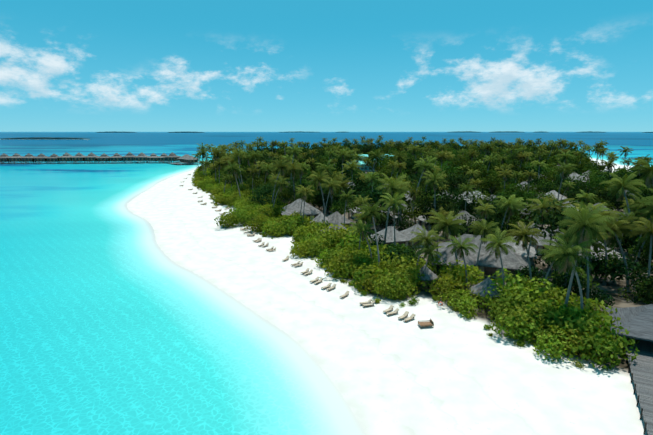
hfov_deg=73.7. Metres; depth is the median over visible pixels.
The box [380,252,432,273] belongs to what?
scaevola bush
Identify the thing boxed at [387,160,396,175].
coconut palm
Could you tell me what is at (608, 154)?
coconut palm
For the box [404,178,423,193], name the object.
broadleaf tree
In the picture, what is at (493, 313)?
scaevola bush
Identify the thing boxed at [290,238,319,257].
scaevola bush
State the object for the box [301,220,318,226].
scaevola bush
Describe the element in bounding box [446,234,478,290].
coconut palm
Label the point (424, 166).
coconut palm
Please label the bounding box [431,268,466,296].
scaevola bush
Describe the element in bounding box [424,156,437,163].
coconut palm
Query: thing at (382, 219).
broadleaf tree
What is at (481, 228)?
coconut palm
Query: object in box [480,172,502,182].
broadleaf tree
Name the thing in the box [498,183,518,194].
broadleaf tree
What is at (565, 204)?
coconut palm
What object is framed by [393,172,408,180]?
broadleaf tree
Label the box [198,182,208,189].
scaevola bush
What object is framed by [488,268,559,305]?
scaevola bush
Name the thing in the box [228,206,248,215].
scaevola bush
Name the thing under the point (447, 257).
villa
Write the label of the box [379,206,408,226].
villa
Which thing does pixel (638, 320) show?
beach pavilion
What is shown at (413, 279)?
scaevola bush
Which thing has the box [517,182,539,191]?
broadleaf tree
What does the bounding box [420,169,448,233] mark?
coconut palm
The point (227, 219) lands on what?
scaevola bush
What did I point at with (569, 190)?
broadleaf tree
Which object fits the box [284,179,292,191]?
broadleaf tree
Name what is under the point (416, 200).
broadleaf tree
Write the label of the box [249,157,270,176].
tall broadleaf
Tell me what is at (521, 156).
coconut palm
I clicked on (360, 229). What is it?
coconut palm
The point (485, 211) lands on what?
coconut palm
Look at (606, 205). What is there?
broadleaf tree
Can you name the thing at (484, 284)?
thatched roof
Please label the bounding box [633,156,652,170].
coconut palm
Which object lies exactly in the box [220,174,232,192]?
coconut palm
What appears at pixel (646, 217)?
coconut palm
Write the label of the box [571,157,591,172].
broadleaf tree
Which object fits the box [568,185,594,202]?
broadleaf tree
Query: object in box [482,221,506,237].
broadleaf tree
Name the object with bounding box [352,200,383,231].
broadleaf tree
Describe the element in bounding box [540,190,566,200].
villa
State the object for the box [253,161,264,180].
coconut palm
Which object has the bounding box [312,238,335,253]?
scaevola bush
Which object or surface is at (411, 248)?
broadleaf tree
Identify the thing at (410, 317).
sun lounger
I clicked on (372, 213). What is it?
coconut palm
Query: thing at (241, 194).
scaevola bush
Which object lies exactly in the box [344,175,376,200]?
tall broadleaf
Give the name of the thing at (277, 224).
scaevola bush
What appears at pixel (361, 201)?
coconut palm
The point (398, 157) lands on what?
coconut palm
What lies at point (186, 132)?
island
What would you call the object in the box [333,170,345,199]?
coconut palm
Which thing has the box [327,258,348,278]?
scaevola bush
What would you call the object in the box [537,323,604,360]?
scaevola bush
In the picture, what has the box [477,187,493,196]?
broadleaf tree
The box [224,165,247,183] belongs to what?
broadleaf tree
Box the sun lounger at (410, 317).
[403,314,415,322]
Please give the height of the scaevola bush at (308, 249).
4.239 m
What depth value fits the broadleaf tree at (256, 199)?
167.56 m
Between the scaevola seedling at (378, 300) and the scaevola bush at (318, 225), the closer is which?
the scaevola seedling at (378, 300)
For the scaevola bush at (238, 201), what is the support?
on the ground
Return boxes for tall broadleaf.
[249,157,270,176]
[253,172,270,182]
[256,150,269,160]
[257,142,268,152]
[268,155,289,173]
[297,158,315,172]
[304,146,325,160]
[308,175,340,211]
[311,154,324,164]
[332,157,355,174]
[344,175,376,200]
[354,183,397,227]
[361,145,372,153]
[362,156,392,170]
[380,165,397,176]
[388,145,404,152]
[402,156,426,175]
[407,184,458,218]
[436,161,461,176]
[443,156,466,166]
[443,170,469,187]
[458,161,483,170]
[459,161,487,176]
[468,145,478,153]
[474,151,499,162]
[479,173,505,195]
[494,183,536,209]
[507,160,523,175]
[508,150,524,163]
[509,159,524,169]
[516,145,535,155]
[523,199,619,251]
[547,152,578,165]
[564,172,610,191]
[619,206,647,235]
[635,239,652,262]
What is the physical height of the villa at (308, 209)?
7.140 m
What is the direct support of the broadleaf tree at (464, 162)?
on the ground
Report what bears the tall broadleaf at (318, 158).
on the ground
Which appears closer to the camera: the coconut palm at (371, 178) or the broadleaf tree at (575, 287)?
the broadleaf tree at (575, 287)
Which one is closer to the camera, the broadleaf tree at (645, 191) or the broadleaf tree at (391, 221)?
the broadleaf tree at (391, 221)
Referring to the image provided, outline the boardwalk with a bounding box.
[624,347,652,434]
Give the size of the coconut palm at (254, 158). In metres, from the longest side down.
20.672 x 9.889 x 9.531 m
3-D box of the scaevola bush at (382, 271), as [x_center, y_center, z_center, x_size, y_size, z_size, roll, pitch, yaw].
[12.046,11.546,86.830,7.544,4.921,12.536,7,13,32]
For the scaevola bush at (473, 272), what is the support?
on the ground
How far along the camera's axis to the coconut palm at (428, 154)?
241.08 m
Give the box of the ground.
[127,159,652,434]
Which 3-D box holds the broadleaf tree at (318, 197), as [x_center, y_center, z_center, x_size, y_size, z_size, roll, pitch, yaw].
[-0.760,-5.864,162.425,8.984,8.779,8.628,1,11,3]
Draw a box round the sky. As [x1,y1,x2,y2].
[0,0,652,131]
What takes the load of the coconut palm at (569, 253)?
on the ground
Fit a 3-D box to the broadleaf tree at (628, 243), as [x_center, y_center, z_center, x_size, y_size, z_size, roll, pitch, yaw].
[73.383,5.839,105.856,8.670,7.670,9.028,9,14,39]
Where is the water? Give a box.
[0,132,652,434]
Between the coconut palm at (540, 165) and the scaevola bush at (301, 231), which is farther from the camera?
the coconut palm at (540, 165)
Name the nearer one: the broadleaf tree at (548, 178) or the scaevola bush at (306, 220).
the scaevola bush at (306, 220)
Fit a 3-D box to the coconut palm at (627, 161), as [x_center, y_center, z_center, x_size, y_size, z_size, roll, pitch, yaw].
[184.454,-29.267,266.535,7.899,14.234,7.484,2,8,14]
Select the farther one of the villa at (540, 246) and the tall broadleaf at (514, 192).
the tall broadleaf at (514, 192)
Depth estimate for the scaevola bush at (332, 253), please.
97.53 m
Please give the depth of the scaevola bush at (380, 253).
94.75 m
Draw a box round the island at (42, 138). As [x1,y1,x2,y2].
[0,137,89,139]
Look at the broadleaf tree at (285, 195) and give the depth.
162.60 m
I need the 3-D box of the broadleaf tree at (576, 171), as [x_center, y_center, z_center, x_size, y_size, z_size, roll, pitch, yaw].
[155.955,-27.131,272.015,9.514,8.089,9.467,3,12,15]
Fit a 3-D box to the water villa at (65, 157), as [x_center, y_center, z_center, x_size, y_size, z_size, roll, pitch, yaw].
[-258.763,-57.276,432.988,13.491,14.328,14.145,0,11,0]
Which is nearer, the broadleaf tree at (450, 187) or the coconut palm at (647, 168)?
the coconut palm at (647, 168)
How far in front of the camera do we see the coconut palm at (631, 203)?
116.19 m
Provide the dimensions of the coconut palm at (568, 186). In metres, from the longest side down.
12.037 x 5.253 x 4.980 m
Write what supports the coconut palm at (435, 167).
on the ground
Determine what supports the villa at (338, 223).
on the ground
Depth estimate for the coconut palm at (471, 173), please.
204.16 m
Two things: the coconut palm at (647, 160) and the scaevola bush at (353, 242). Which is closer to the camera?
the scaevola bush at (353, 242)
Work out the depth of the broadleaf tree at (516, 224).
118.89 m
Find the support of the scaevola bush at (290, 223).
on the ground
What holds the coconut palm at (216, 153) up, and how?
on the ground
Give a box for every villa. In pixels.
[0,153,10,163]
[7,153,22,163]
[19,153,34,163]
[32,153,47,163]
[45,154,59,163]
[57,153,75,163]
[71,153,87,163]
[84,152,99,163]
[97,153,109,163]
[108,153,124,163]
[123,152,135,163]
[133,153,149,163]
[147,153,160,162]
[157,153,167,162]
[164,152,180,162]
[280,199,322,219]
[310,213,327,225]
[324,222,346,232]
[327,212,354,226]
[349,207,360,219]
[368,226,411,247]
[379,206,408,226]
[399,223,435,247]
[404,191,419,205]
[415,211,447,230]
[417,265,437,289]
[429,246,474,273]
[435,234,493,270]
[452,211,480,228]
[454,191,484,209]
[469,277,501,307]
[475,248,528,278]
[504,236,536,268]
[527,228,564,254]
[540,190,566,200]
[569,172,580,178]
[572,241,629,270]
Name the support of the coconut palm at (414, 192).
on the ground
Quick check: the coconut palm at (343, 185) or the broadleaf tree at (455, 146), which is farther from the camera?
the broadleaf tree at (455, 146)
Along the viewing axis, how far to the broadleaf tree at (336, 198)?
165.68 m
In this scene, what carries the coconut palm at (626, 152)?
on the ground
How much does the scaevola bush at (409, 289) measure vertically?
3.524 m
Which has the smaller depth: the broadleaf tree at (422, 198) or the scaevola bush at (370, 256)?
the scaevola bush at (370, 256)
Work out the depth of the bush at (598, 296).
72.05 m
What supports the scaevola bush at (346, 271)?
on the ground
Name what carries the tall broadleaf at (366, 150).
on the ground
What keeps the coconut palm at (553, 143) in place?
on the ground
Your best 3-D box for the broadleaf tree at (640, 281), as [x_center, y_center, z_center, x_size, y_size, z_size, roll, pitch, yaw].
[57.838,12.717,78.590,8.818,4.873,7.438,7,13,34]
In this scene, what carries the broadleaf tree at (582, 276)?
on the ground
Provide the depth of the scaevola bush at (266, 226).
130.69 m
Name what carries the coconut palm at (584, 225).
on the ground
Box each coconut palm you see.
[192,152,202,168]
[196,148,209,170]
[197,142,208,167]
[203,160,210,166]
[208,164,221,176]
[210,148,223,158]
[214,159,225,182]
[220,155,229,173]
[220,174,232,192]
[223,161,241,197]
[226,157,239,181]
[230,147,246,183]
[230,167,243,183]
[242,153,253,165]
[244,144,255,152]
[247,150,263,167]
[247,165,259,192]
[250,160,266,169]
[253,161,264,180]
[260,163,274,180]
[268,173,282,194]
[269,167,284,179]
[271,159,292,201]
[271,177,289,206]
[279,140,287,150]
[282,155,295,175]
[285,144,303,179]
[285,160,303,199]
[295,185,310,215]
[295,185,315,223]
[297,160,310,183]
[305,171,331,215]
[308,149,318,156]
[315,159,336,212]
[319,176,343,222]
[325,145,334,159]
[325,149,335,165]
[325,170,340,213]
[331,177,351,219]
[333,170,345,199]
[335,147,350,177]
[335,189,356,223]
[342,160,362,196]
[344,149,356,160]
[348,220,377,259]
[352,152,365,168]
[353,195,371,231]
[353,211,369,249]
[355,172,375,191]
[357,199,386,265]
[362,156,373,174]
[363,172,378,191]
[367,149,385,171]
[375,174,409,242]
[378,192,408,244]
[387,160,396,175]
[389,185,411,230]
[391,150,407,170]
[393,160,406,177]
[394,178,409,230]
[406,187,421,223]
[407,144,419,157]
[409,225,444,269]
[412,158,437,213]
[415,241,444,273]
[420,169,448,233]
[421,150,434,162]
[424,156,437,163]
[424,207,450,254]
[424,210,466,264]
[425,164,441,192]
[434,150,450,168]
[438,184,447,193]
[444,153,454,164]
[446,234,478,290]
[458,183,476,210]
[465,169,479,183]
[467,149,478,165]
[467,178,483,190]
[467,219,499,277]
[473,199,494,224]
[479,227,517,286]
[481,141,495,164]
[482,153,498,174]
[494,194,526,237]
[495,196,526,237]
[496,154,508,163]
[498,169,511,190]
[499,147,511,158]
[500,164,511,178]
[503,221,542,288]
[511,170,523,185]
[516,152,529,167]
[524,170,537,188]
[526,196,561,259]
[529,143,538,153]
[531,160,547,176]
[533,151,545,159]
[537,244,574,297]
[538,232,597,317]
[540,194,578,267]
[547,140,557,158]
[553,161,577,200]
[554,150,576,179]
[554,227,577,247]
[555,138,565,147]
[556,203,614,306]
[561,180,575,198]
[561,201,609,285]
[563,202,610,282]
[564,223,610,308]
[575,189,596,204]
[576,149,588,161]
[588,203,619,284]
[591,142,605,154]
[597,148,608,164]
[597,212,640,291]
[598,159,616,178]
[599,171,646,253]
[604,153,618,170]
[607,154,620,169]
[617,208,641,252]
[618,146,633,167]
[620,158,635,165]
[620,198,642,212]
[626,192,652,262]
[626,217,652,304]
[630,159,652,188]
[630,188,652,282]
[631,162,644,180]
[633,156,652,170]
[634,206,652,257]
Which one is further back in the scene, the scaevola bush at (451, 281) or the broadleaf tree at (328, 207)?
the broadleaf tree at (328, 207)
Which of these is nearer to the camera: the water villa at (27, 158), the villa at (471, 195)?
the villa at (471, 195)
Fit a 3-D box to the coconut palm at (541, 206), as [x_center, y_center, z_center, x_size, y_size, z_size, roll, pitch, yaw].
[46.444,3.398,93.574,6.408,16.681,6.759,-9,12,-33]
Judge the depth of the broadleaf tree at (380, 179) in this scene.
215.84 m
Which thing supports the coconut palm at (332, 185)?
on the ground
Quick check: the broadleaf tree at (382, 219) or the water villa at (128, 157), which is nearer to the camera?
the broadleaf tree at (382, 219)
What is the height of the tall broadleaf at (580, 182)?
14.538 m
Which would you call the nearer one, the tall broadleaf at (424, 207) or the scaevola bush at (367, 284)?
the scaevola bush at (367, 284)
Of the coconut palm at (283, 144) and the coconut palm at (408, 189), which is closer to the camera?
the coconut palm at (408, 189)
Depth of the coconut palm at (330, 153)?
285.77 m
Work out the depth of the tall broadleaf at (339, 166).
244.00 m
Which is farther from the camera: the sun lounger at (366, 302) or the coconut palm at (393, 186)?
the coconut palm at (393, 186)
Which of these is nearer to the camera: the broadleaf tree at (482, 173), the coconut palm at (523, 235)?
the coconut palm at (523, 235)
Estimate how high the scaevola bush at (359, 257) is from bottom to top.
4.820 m
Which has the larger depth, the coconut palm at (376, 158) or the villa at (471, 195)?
the coconut palm at (376, 158)
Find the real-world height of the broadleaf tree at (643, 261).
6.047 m
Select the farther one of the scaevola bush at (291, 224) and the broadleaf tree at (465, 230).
the scaevola bush at (291, 224)
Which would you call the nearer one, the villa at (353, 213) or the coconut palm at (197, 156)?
the villa at (353, 213)
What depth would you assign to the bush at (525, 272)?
82.38 m
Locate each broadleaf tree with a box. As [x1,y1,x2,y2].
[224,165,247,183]
[231,183,250,192]
[236,160,249,171]
[247,183,275,203]
[248,188,265,195]
[256,197,270,204]
[262,185,276,193]
[268,188,297,202]
[268,199,287,206]
[281,171,298,183]
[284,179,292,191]
[286,185,302,197]
[289,176,304,184]
[294,164,311,179]
[295,179,313,188]
[309,199,322,209]
[311,157,328,173]
[313,190,334,212]
[322,196,337,213]
[329,200,354,214]
[332,191,349,202]
[350,169,364,182]
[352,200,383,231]
[365,233,386,248]
[367,210,390,231]
[372,172,384,185]
[375,165,391,178]
[379,212,396,228]
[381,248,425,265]
[384,243,418,261]
[389,206,416,220]
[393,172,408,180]
[395,215,416,229]
[403,245,420,254]
[404,169,418,179]
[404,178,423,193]
[407,202,426,221]
[410,193,431,213]
[411,194,436,203]
[413,173,429,190]
[423,213,450,229]
[425,190,443,205]
[438,173,455,186]
[440,184,455,193]
[442,188,464,202]
[443,204,464,214]
[450,143,460,152]
[452,213,479,237]
[453,187,466,194]
[453,195,479,213]
[456,158,473,172]
[469,189,490,215]
[474,168,488,179]
[475,201,506,224]
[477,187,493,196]
[477,193,501,220]
[478,177,499,193]
[479,203,524,227]
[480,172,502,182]
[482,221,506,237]
[485,184,498,196]
[491,220,514,239]
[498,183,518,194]
[500,221,529,238]
[503,176,518,183]
[512,172,527,182]
[514,198,542,223]
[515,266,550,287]
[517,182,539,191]
[519,166,541,183]
[524,190,543,199]
[527,162,544,175]
[528,176,546,185]
[533,153,550,163]
[534,173,555,185]
[534,251,586,273]
[536,179,556,193]
[537,194,556,202]
[542,167,555,176]
[542,183,557,193]
[546,163,557,173]
[547,266,599,295]
[549,268,593,300]
[552,187,566,194]
[561,179,578,197]
[564,185,593,197]
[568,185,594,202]
[570,168,584,175]
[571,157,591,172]
[576,154,591,162]
[576,243,621,279]
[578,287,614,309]
[584,255,617,282]
[587,165,596,172]
[587,197,616,210]
[589,170,608,179]
[593,188,617,202]
[593,253,643,285]
[596,180,622,192]
[600,231,641,255]
[601,173,626,182]
[607,191,633,211]
[608,171,631,179]
[613,168,636,179]
[613,178,641,191]
[614,223,648,262]
[616,230,642,256]
[617,277,650,300]
[627,248,652,274]
[628,237,651,257]
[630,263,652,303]
[633,187,652,199]
[635,276,652,303]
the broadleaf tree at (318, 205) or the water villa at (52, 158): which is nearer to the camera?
the broadleaf tree at (318, 205)
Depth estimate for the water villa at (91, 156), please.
432.01 m
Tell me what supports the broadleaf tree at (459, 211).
on the ground
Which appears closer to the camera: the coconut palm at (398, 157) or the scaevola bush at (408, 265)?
the scaevola bush at (408, 265)
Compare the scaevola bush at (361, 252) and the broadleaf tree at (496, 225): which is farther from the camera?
the broadleaf tree at (496, 225)
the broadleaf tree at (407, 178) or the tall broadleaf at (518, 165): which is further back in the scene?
the tall broadleaf at (518, 165)
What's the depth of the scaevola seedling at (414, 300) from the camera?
77.31 m
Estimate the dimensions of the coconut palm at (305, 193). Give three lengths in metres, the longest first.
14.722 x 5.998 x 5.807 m
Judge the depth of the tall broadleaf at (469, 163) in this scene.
250.88 m
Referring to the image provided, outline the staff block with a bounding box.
[347,161,374,171]
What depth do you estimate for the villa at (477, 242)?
97.17 m
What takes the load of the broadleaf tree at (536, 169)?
on the ground
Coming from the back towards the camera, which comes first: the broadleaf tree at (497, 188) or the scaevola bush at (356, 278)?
the broadleaf tree at (497, 188)
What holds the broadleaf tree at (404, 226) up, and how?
on the ground
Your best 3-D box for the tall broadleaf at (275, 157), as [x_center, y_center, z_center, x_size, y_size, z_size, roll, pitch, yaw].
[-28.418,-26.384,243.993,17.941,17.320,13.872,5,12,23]
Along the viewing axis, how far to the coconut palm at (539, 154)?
269.31 m
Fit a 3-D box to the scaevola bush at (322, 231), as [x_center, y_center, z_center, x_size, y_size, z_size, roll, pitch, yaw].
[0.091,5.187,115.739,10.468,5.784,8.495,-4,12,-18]
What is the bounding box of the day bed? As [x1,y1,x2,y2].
[418,318,433,326]
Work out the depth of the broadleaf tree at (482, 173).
234.19 m
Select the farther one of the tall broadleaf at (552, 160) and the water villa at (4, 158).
the water villa at (4, 158)
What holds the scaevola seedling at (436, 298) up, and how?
on the ground
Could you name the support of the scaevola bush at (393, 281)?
on the ground
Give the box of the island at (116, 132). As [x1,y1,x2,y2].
[96,131,137,132]
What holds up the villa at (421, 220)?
on the ground
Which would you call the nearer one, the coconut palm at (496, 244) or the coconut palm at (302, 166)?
the coconut palm at (496, 244)
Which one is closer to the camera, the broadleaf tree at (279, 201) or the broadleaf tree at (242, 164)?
the broadleaf tree at (279, 201)
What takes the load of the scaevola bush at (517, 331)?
on the ground
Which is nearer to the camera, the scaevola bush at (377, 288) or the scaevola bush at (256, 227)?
the scaevola bush at (377, 288)
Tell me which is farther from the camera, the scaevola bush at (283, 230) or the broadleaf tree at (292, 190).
the broadleaf tree at (292, 190)
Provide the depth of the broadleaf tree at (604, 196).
164.29 m
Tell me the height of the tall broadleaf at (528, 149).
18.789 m
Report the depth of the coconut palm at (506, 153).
301.24 m
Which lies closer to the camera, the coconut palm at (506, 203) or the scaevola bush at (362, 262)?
the scaevola bush at (362, 262)
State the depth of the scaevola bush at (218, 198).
181.92 m
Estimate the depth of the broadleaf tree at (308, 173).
240.08 m
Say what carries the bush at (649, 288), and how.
on the ground
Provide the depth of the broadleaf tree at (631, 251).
89.21 m
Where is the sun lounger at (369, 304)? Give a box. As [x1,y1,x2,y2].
[363,301,374,307]
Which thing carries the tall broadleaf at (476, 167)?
on the ground
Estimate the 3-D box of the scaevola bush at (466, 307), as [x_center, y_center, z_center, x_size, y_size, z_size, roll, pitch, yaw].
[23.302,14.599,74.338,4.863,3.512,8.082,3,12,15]
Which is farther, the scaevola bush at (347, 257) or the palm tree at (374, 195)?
the palm tree at (374, 195)
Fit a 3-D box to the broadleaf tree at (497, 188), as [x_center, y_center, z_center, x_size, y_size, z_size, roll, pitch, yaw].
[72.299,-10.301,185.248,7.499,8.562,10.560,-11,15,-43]
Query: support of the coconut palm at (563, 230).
on the ground
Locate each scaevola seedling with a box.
[372,298,380,303]
[407,297,418,305]
[432,294,440,301]
[464,312,477,319]
[483,324,491,329]
[513,339,525,347]
[571,360,583,368]
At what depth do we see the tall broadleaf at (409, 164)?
243.06 m
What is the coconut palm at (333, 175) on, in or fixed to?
on the ground
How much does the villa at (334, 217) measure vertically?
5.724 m
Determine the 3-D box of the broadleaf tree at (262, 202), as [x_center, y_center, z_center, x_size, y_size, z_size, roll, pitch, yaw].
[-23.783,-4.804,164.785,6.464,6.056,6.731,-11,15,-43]
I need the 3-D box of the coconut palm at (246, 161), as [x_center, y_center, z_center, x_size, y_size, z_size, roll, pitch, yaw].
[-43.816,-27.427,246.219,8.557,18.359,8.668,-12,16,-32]
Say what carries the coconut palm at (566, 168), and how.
on the ground
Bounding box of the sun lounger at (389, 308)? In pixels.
[383,305,393,312]
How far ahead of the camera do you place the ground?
62.62 m
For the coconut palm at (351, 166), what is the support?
on the ground
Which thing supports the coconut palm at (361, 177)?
on the ground
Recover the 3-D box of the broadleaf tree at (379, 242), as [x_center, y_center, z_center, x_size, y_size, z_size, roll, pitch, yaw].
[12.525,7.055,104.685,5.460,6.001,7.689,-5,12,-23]
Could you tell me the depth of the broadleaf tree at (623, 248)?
104.66 m
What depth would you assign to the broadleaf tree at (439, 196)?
167.14 m
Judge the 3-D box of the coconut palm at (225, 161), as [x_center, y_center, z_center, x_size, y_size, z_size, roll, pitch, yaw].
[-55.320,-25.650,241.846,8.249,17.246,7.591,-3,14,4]
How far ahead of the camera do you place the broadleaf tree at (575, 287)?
74.99 m
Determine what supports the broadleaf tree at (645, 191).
on the ground
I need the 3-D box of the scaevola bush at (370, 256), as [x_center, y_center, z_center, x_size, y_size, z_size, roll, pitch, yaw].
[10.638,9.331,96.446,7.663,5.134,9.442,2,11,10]
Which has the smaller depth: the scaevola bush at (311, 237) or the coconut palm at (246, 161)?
the scaevola bush at (311, 237)
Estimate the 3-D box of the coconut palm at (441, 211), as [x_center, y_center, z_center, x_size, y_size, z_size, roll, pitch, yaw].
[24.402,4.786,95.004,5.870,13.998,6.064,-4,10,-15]
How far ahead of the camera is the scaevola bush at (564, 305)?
63.75 m
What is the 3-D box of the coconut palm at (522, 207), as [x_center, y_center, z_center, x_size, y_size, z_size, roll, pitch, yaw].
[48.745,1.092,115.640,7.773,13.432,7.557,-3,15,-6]
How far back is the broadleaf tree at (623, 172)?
228.70 m
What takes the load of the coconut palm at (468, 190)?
on the ground
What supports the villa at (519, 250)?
on the ground
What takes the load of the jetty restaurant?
on the ground
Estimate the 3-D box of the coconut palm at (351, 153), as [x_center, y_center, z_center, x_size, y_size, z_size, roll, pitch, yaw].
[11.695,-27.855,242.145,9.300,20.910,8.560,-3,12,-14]
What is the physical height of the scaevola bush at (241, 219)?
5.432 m
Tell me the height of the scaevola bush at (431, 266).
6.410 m
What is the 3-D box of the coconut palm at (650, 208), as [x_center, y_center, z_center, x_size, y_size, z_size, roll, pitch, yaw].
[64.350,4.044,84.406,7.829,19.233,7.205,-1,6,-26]
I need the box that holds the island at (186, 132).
[168,132,204,132]
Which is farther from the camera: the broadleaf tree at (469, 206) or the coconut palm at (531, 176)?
the coconut palm at (531, 176)
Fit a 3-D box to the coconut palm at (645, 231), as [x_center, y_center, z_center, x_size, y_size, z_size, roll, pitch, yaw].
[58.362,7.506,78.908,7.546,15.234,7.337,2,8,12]
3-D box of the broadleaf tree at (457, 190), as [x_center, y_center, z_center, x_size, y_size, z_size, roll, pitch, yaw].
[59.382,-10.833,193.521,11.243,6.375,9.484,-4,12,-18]
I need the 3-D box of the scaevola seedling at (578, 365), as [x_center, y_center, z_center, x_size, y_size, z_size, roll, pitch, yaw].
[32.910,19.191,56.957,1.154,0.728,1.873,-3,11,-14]
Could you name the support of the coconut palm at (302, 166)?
on the ground
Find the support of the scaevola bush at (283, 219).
on the ground
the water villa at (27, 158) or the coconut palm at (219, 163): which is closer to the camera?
the coconut palm at (219, 163)
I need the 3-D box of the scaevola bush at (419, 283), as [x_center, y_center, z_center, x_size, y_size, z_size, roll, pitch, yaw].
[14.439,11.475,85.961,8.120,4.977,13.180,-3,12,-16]
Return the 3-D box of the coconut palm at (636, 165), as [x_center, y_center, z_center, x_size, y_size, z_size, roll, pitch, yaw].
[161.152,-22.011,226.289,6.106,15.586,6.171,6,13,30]
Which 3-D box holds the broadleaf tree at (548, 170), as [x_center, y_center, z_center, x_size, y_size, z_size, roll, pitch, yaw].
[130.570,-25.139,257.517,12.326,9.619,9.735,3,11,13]
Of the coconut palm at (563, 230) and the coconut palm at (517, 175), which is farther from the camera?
the coconut palm at (517, 175)
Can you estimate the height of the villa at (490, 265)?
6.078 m
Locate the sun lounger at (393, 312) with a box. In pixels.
[386,308,398,314]
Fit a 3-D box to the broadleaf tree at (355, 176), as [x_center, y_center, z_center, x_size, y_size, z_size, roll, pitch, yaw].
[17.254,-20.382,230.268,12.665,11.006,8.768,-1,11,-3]
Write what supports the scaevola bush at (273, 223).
on the ground
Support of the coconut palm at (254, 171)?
on the ground
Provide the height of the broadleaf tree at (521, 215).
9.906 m
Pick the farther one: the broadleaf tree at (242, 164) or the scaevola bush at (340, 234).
the broadleaf tree at (242, 164)
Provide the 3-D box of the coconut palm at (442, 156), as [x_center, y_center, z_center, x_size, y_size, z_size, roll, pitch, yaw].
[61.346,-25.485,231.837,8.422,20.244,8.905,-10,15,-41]
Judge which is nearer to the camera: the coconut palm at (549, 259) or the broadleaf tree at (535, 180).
the coconut palm at (549, 259)
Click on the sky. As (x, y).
(66, 65)
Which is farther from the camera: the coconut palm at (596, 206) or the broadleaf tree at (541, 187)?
the broadleaf tree at (541, 187)
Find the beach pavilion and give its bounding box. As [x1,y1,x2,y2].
[606,304,652,351]
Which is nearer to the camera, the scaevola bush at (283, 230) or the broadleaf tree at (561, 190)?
the scaevola bush at (283, 230)
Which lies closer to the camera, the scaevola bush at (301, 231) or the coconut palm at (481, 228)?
the coconut palm at (481, 228)
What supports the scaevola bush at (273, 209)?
on the ground
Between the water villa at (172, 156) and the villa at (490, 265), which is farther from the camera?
the water villa at (172, 156)
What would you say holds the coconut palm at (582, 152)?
on the ground
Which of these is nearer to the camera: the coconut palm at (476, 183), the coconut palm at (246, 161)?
the coconut palm at (476, 183)
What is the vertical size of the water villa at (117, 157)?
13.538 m
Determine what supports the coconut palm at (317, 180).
on the ground
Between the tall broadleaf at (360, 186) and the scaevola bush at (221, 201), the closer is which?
the tall broadleaf at (360, 186)
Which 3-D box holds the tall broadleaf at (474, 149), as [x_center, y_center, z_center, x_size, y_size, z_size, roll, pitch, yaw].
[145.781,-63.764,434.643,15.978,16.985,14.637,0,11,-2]
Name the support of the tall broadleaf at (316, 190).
on the ground
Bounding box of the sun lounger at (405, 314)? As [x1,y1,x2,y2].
[398,311,408,320]
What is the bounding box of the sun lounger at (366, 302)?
[360,299,371,305]
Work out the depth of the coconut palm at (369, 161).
235.34 m
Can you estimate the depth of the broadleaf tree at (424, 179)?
201.60 m
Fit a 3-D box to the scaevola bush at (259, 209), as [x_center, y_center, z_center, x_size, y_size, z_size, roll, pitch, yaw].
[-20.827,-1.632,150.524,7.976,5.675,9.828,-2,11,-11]
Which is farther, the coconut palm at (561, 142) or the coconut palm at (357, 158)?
the coconut palm at (561, 142)
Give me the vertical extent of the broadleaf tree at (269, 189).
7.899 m
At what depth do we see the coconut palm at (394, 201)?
98.04 m
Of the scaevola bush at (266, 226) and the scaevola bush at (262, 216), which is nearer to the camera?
the scaevola bush at (266, 226)
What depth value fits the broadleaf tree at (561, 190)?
189.47 m
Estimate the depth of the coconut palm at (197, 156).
298.51 m
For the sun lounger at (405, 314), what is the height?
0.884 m
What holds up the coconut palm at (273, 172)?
on the ground
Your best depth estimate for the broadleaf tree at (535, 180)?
222.28 m
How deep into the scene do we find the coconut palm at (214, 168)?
236.78 m
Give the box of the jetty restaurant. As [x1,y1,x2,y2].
[168,154,200,164]
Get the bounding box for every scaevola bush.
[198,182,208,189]
[213,189,226,194]
[213,196,230,203]
[214,212,238,227]
[215,197,225,204]
[227,209,258,225]
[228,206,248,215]
[230,190,251,199]
[233,200,247,206]
[239,193,255,199]
[244,216,268,232]
[245,201,261,208]
[249,207,272,217]
[252,213,268,223]
[257,204,275,216]
[259,219,274,234]
[260,205,286,217]
[261,205,284,216]
[262,221,289,236]
[263,219,281,235]
[264,204,281,215]
[267,224,294,236]
[277,215,297,233]
[278,217,300,232]
[282,216,304,233]
[288,213,309,225]
[290,222,328,243]
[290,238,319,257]
[296,237,324,256]
[299,231,340,250]
[300,233,317,246]
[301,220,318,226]
[306,236,329,256]
[307,226,339,246]
[308,219,329,231]
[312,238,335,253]
[315,251,341,267]
[316,221,355,228]
[317,247,347,255]
[321,246,372,276]
[323,248,343,261]
[324,223,364,246]
[326,227,368,249]
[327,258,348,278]
[330,259,356,279]
[335,231,374,249]
[341,255,374,270]
[342,249,384,260]
[343,255,376,268]
[350,260,392,290]
[351,263,389,290]
[355,272,392,293]
[357,243,389,258]
[359,249,384,265]
[363,245,387,262]
[365,247,397,263]
[367,243,402,256]
[369,259,398,292]
[371,276,400,298]
[373,269,415,294]
[374,273,402,286]
[379,262,427,293]
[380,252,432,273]
[381,278,417,298]
[381,281,408,300]
[382,254,446,276]
[389,264,420,282]
[389,266,424,288]
[422,279,457,301]
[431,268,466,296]
[437,259,483,288]
[438,287,482,307]
[448,289,477,318]
[475,294,516,325]
[481,283,536,308]
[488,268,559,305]
[491,312,542,343]
[493,305,545,342]
[494,275,553,304]
[495,287,553,327]
[522,299,595,340]
[533,327,582,361]
[537,298,616,340]
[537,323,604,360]
[538,284,608,322]
[543,298,640,350]
[570,320,639,369]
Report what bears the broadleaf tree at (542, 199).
on the ground
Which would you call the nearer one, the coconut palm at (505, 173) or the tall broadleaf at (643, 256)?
the tall broadleaf at (643, 256)

